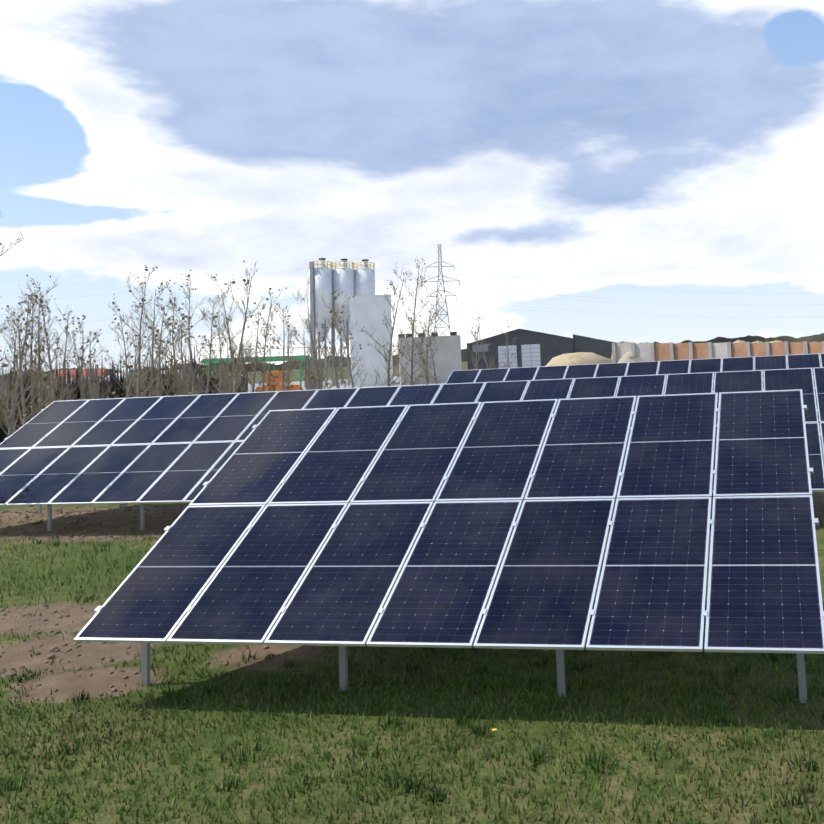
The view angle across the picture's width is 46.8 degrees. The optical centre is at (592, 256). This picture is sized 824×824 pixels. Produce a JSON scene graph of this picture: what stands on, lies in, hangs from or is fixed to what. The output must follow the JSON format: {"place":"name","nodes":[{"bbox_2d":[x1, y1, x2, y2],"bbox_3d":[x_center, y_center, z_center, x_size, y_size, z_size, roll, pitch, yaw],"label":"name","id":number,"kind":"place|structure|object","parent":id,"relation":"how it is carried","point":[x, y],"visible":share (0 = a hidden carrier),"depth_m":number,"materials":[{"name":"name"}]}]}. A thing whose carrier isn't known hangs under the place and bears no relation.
{"place":"outdoors","nodes":[
{"label":"outdoors","id":0,"kind":"place"},
{"bbox_2d":[248,376,444,391],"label":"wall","id":1,"kind":"structure","parent":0,"point":[342,386],"depth_m":144.62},
{"bbox_2d":[203,347,309,386],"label":"conveyor gantry","id":2,"kind":"object","parent":1,"relation":"on","point":[301,358],"visible":0.38,"depth_m":143.31,"materials":[{"name":"green metal"}]},
{"bbox_2d":[257,371,303,391],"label":"wheel loader","id":3,"kind":"object","parent":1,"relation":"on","point":[280,386],"depth_m":77.97,"materials":[{"name":"orange metal"}]},
{"bbox_2d":[348,294,461,386],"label":"building","id":4,"kind":"structure","parent":0,"point":[367,311],"depth_m":132.90,"materials":[{"name":"metal"}]},
{"bbox_2d":[0,361,823,823],"bbox_3d":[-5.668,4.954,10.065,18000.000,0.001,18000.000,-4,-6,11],"label":"ground","id":5,"kind":"structure","parent":0,"point":[66,683],"depth_m":9.34,"materials":[{"name":"brown soil"}]},
{"bbox_2d":[0,304,21,424],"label":"tree","id":6,"kind":"object","parent":5,"relation":"on","point":[5,406],"visible":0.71,"depth_m":34.69,"materials":[{"name":"brown plant"}]},
{"bbox_2d":[0,211,29,443],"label":"tree","id":7,"kind":"object","parent":5,"relation":"on","point":[4,365],"visible":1,"depth_m":22.77,"materials":[{"name":"brown plant"}]},
{"bbox_2d":[0,319,30,432],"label":"tree","id":8,"kind":"object","parent":5,"relation":"on","point":[13,379],"visible":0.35,"depth_m":42.01,"materials":[{"name":"brown plant"}]},
{"bbox_2d":[0,290,45,437],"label":"tree","id":9,"kind":"object","parent":5,"relation":"on","point":[10,431],"visible":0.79,"depth_m":35.39,"materials":[{"name":"brown plant"}]},
{"bbox_2d":[0,287,62,421],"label":"tree","id":10,"kind":"object","parent":5,"relation":"on","point":[39,364],"visible":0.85,"depth_m":37.81,"materials":[{"name":"brown plant"}]},
{"bbox_2d":[0,305,63,431],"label":"tree","id":11,"kind":"object","parent":5,"relation":"on","point":[24,421],"visible":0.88,"depth_m":31.24,"materials":[{"name":"brown plant"}]},
{"bbox_2d":[3,285,62,427],"bbox_3d":[-25.411,5.152,41.819,2.438,8.123,3.678,1,-7,-35],"label":"tree","id":12,"kind":"object","parent":5,"relation":"on","point":[33,393],"visible":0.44,"depth_m":41.91,"materials":[{"name":"brown plant"}]},
{"bbox_2d":[14,274,84,405],"bbox_3d":[-23.355,4.843,39.869,2.031,8.148,2.766,-6,-7,30],"label":"tree","id":13,"kind":"object","parent":5,"relation":"on","point":[54,397],"visible":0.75,"depth_m":39.74,"materials":[{"name":"brown plant"}]},
{"bbox_2d":[43,301,86,402],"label":"tree","id":14,"kind":"object","parent":5,"relation":"on","point":[63,372],"visible":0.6,"depth_m":46.12,"materials":[{"name":"brown plant"}]},
{"bbox_2d":[51,315,104,399],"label":"tree","id":15,"kind":"object","parent":5,"relation":"on","point":[74,378],"visible":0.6,"depth_m":37.01,"materials":[{"name":"brown plant"}]},
{"bbox_2d":[54,368,105,383],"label":"red roof shed","id":16,"kind":"structure","parent":5,"relation":"on","point":[74,371],"depth_m":198.39,"materials":[{"name":"red"}]},
{"bbox_2d":[65,330,101,399],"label":"tree","id":17,"kind":"object","parent":5,"relation":"on","point":[85,393],"visible":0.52,"depth_m":48.12,"materials":[{"name":"brown plant"}]},
{"bbox_2d":[74,329,118,399],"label":"tree","id":18,"kind":"object","parent":5,"relation":"on","point":[91,383],"visible":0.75,"depth_m":36.96,"materials":[{"name":"brown plant"}]},
{"bbox_2d":[101,319,150,398],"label":"tree","id":19,"kind":"object","parent":5,"relation":"on","point":[130,385],"visible":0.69,"depth_m":34.09,"materials":[{"name":"brown plant"}]},
{"bbox_2d":[96,302,156,397],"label":"tree","id":20,"kind":"object","parent":5,"relation":"on","point":[125,349],"visible":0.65,"depth_m":44.63,"materials":[{"name":"brown plant"}]},
{"bbox_2d":[94,265,168,397],"bbox_3d":[-18.288,4.339,36.621,2.704,8.001,2.409,-1,-6,-21],"label":"tree","id":21,"kind":"object","parent":5,"relation":"on","point":[148,354],"visible":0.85,"depth_m":36.61,"materials":[{"name":"brown plant"}]},
{"bbox_2d":[122,280,174,396],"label":"tree","id":22,"kind":"object","parent":5,"relation":"on","point":[153,336],"visible":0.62,"depth_m":45.76,"materials":[{"name":"brown plant"}]},
{"bbox_2d":[138,302,181,396],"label":"tree","id":23,"kind":"object","parent":5,"relation":"on","point":[158,392],"visible":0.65,"depth_m":38.85,"materials":[{"name":"brown plant"}]},
{"bbox_2d":[0,343,322,443],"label":"shrub line","id":24,"kind":"object","parent":5,"relation":"on","point":[103,386],"visible":0.1,"depth_m":54.55,"materials":[{"name":"plant"}]},
{"bbox_2d":[154,297,200,395],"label":"tree","id":25,"kind":"object","parent":5,"relation":"on","point":[182,371],"visible":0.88,"depth_m":37.30,"materials":[{"name":"brown plant"}]},
{"bbox_2d":[146,286,216,395],"bbox_3d":[-20.914,5.467,46.871,3.745,8.066,1.789,-1,-6,-22],"label":"tree","id":26,"kind":"object","parent":5,"relation":"on","point":[174,362],"visible":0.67,"depth_m":46.85,"materials":[{"name":"brown plant"}]},
{"bbox_2d":[169,270,214,395],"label":"tree","id":27,"kind":"object","parent":5,"relation":"on","point":[189,347],"visible":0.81,"depth_m":42.88,"materials":[{"name":"brown plant"}]},
{"bbox_2d":[180,287,237,394],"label":"tree","id":28,"kind":"object","parent":5,"relation":"on","point":[210,357],"visible":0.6,"depth_m":48.43,"materials":[{"name":"brown plant"}]},
{"bbox_2d":[189,309,235,394],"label":"tree","id":29,"kind":"object","parent":5,"relation":"on","point":[219,389],"visible":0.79,"depth_m":36.25,"materials":[{"name":"brown plant"}]},
{"bbox_2d":[208,272,255,392],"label":"tree","id":30,"kind":"object","parent":5,"relation":"on","point":[228,320],"visible":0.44,"depth_m":46.08,"materials":[{"name":"brown plant"}]},
{"bbox_2d":[198,260,270,394],"bbox_3d":[-12.966,3.936,33.893,2.220,7.730,2.234,-4,-6,11],"label":"tree","id":31,"kind":"object","parent":5,"relation":"on","point":[236,370],"visible":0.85,"depth_m":33.91,"materials":[{"name":"brown plant"}]},
{"bbox_2d":[227,298,273,392],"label":"tree","id":32,"kind":"object","parent":5,"relation":"on","point":[255,364],"visible":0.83,"depth_m":42.08,"materials":[{"name":"brown plant"}]},
{"bbox_2d":[0,505,516,699],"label":"soil clods","id":33,"kind":"object","parent":5,"relation":"on","point":[50,656],"visible":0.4,"depth_m":13.98,"materials":[{"name":"brown soil"}]},
{"bbox_2d":[225,287,293,391],"bbox_3d":[-17.241,5.484,47.717,3.784,7.839,2.318,1,-7,-31],"label":"tree","id":34,"kind":"object","parent":5,"relation":"on","point":[263,356],"visible":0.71,"depth_m":47.63,"materials":[{"name":"brown plant"}]},
{"bbox_2d":[253,324,296,391],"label":"tree","id":35,"kind":"object","parent":5,"relation":"on","point":[269,374],"visible":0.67,"depth_m":42.52,"materials":[{"name":"brown plant"}]},
{"bbox_2d":[262,303,307,390],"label":"tree","id":36,"kind":"object","parent":5,"relation":"on","point":[284,363],"visible":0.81,"depth_m":43.04,"materials":[{"name":"brown plant"}]},
{"bbox_2d":[275,315,302,390],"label":"tree","id":37,"kind":"object","parent":5,"relation":"on","point":[288,376],"visible":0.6,"depth_m":48.30,"materials":[{"name":"brown plant"}]},
{"bbox_2d":[287,319,326,390],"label":"tree","id":38,"kind":"object","parent":5,"relation":"on","point":[304,367],"visible":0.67,"depth_m":38.69,"materials":[{"name":"brown plant"}]},
{"bbox_2d":[290,277,345,389],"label":"tree","id":39,"kind":"object","parent":5,"relation":"on","point":[319,381],"visible":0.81,"depth_m":49.63,"materials":[{"name":"brown plant"}]},
{"bbox_2d":[316,288,362,388],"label":"tree","id":40,"kind":"object","parent":5,"relation":"on","point":[336,375],"visible":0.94,"depth_m":44.66,"materials":[{"name":"brown plant"}]},
{"bbox_2d":[309,258,374,385],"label":"silos","id":41,"kind":"object","parent":5,"relation":"on","point":[349,281],"visible":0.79,"depth_m":143.91,"materials":[{"name":"metal"}]},
{"bbox_2d":[334,305,383,387],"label":"tree","id":42,"kind":"object","parent":5,"relation":"on","point":[351,376],"visible":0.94,"depth_m":52.73,"materials":[{"name":"brown plant"}]},
{"bbox_2d":[357,260,411,386],"bbox_3d":[-10.725,4.719,48.469,2.928,8.860,2.198,-4,-6,11],"label":"tree","id":43,"kind":"object","parent":5,"relation":"on","point":[389,358],"visible":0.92,"depth_m":48.31,"materials":[{"name":"brown plant"}]},
{"bbox_2d":[0,503,823,823],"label":"grass","id":44,"kind":"structure","parent":5,"relation":"on","point":[478,731],"depth_m":8.90,"materials":[{"name":"green plant"}]},
{"bbox_2d":[0,367,823,530],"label":"solar table","id":45,"kind":"object","parent":5,"relation":"on","point":[142,451],"visible":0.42,"depth_m":22.66,"materials":[{"name":"blue glass"}]},
{"bbox_2d":[1,333,823,382],"bbox_3d":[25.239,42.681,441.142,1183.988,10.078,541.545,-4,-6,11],"label":"treeline","id":46,"kind":"object","parent":5,"relation":"on","point":[789,339],"visible":0.17,"depth_m":673.12,"materials":[{"name":"green plant"}]},
{"bbox_2d":[385,259,446,385],"bbox_3d":[-10.553,4.904,54.667,3.724,9.715,3.104,-1,-6,-13],"label":"tree","id":47,"kind":"object","parent":5,"relation":"on","point":[411,382],"visible":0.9,"depth_m":54.38,"materials":[{"name":"brown plant"}]},
{"bbox_2d":[396,282,444,384],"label":"tree","id":48,"kind":"object","parent":5,"relation":"on","point":[426,373],"visible":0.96,"depth_m":51.21,"materials":[{"name":"brown plant"}]},
{"bbox_2d":[415,312,437,383],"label":"tree","id":49,"kind":"object","parent":5,"relation":"on","point":[431,354],"visible":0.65,"depth_m":58.67,"materials":[{"name":"brown plant"}]},
{"bbox_2d":[421,244,459,335],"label":"power pylon","id":50,"kind":"object","parent":5,"relation":"on","point":[444,290],"visible":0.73,"depth_m":296.64,"materials":[{"name":"silver metal"}]},
{"bbox_2d":[1,246,823,353],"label":"power lines","id":51,"kind":"object","parent":50,"relation":"attached to","point":[414,293],"visible":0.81,"depth_m":318.32,"materials":[{"name":"silver metal"}]},
{"bbox_2d":[74,389,823,702],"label":"solar table","id":52,"kind":"object","parent":5,"relation":"on","point":[342,528],"visible":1,"depth_m":10.79,"materials":[{"name":"blue glass"}]},
{"bbox_2d":[463,312,483,369],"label":"tree","id":53,"kind":"object","parent":5,"relation":"on","point":[473,359],"visible":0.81,"depth_m":69.25,"materials":[{"name":"brown plant"}]},
{"bbox_2d":[468,323,496,369],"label":"tree","id":54,"kind":"object","parent":5,"relation":"on","point":[491,363],"visible":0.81,"depth_m":65.03,"materials":[{"name":"brown plant"}]},
{"bbox_2d":[495,325,515,368],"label":"tree","id":55,"kind":"object","parent":5,"relation":"on","point":[508,364],"visible":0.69,"depth_m":74.20,"materials":[{"name":"brown plant"}]},
{"bbox_2d":[467,329,616,369],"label":"dark hall","id":56,"kind":"structure","parent":5,"relation":"on","point":[529,348],"depth_m":158.65,"materials":[{"name":"grey metal"}]},
{"bbox_2d":[445,353,823,426],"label":"solar table","id":57,"kind":"object","parent":5,"relation":"on","point":[812,361],"visible":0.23,"depth_m":33.80,"materials":[{"name":"blue glass"}]},
{"bbox_2d":[546,340,823,372],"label":"material storage bays","id":58,"kind":"object","parent":5,"relation":"on","point":[624,352],"visible":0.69,"depth_m":114.59,"materials":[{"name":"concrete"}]},
{"bbox_2d":[0,0,823,374],"label":"sky","id":59,"kind":"structure","parent":0,"point":[205,138],"materials":[{"name":"white"}]}
]}

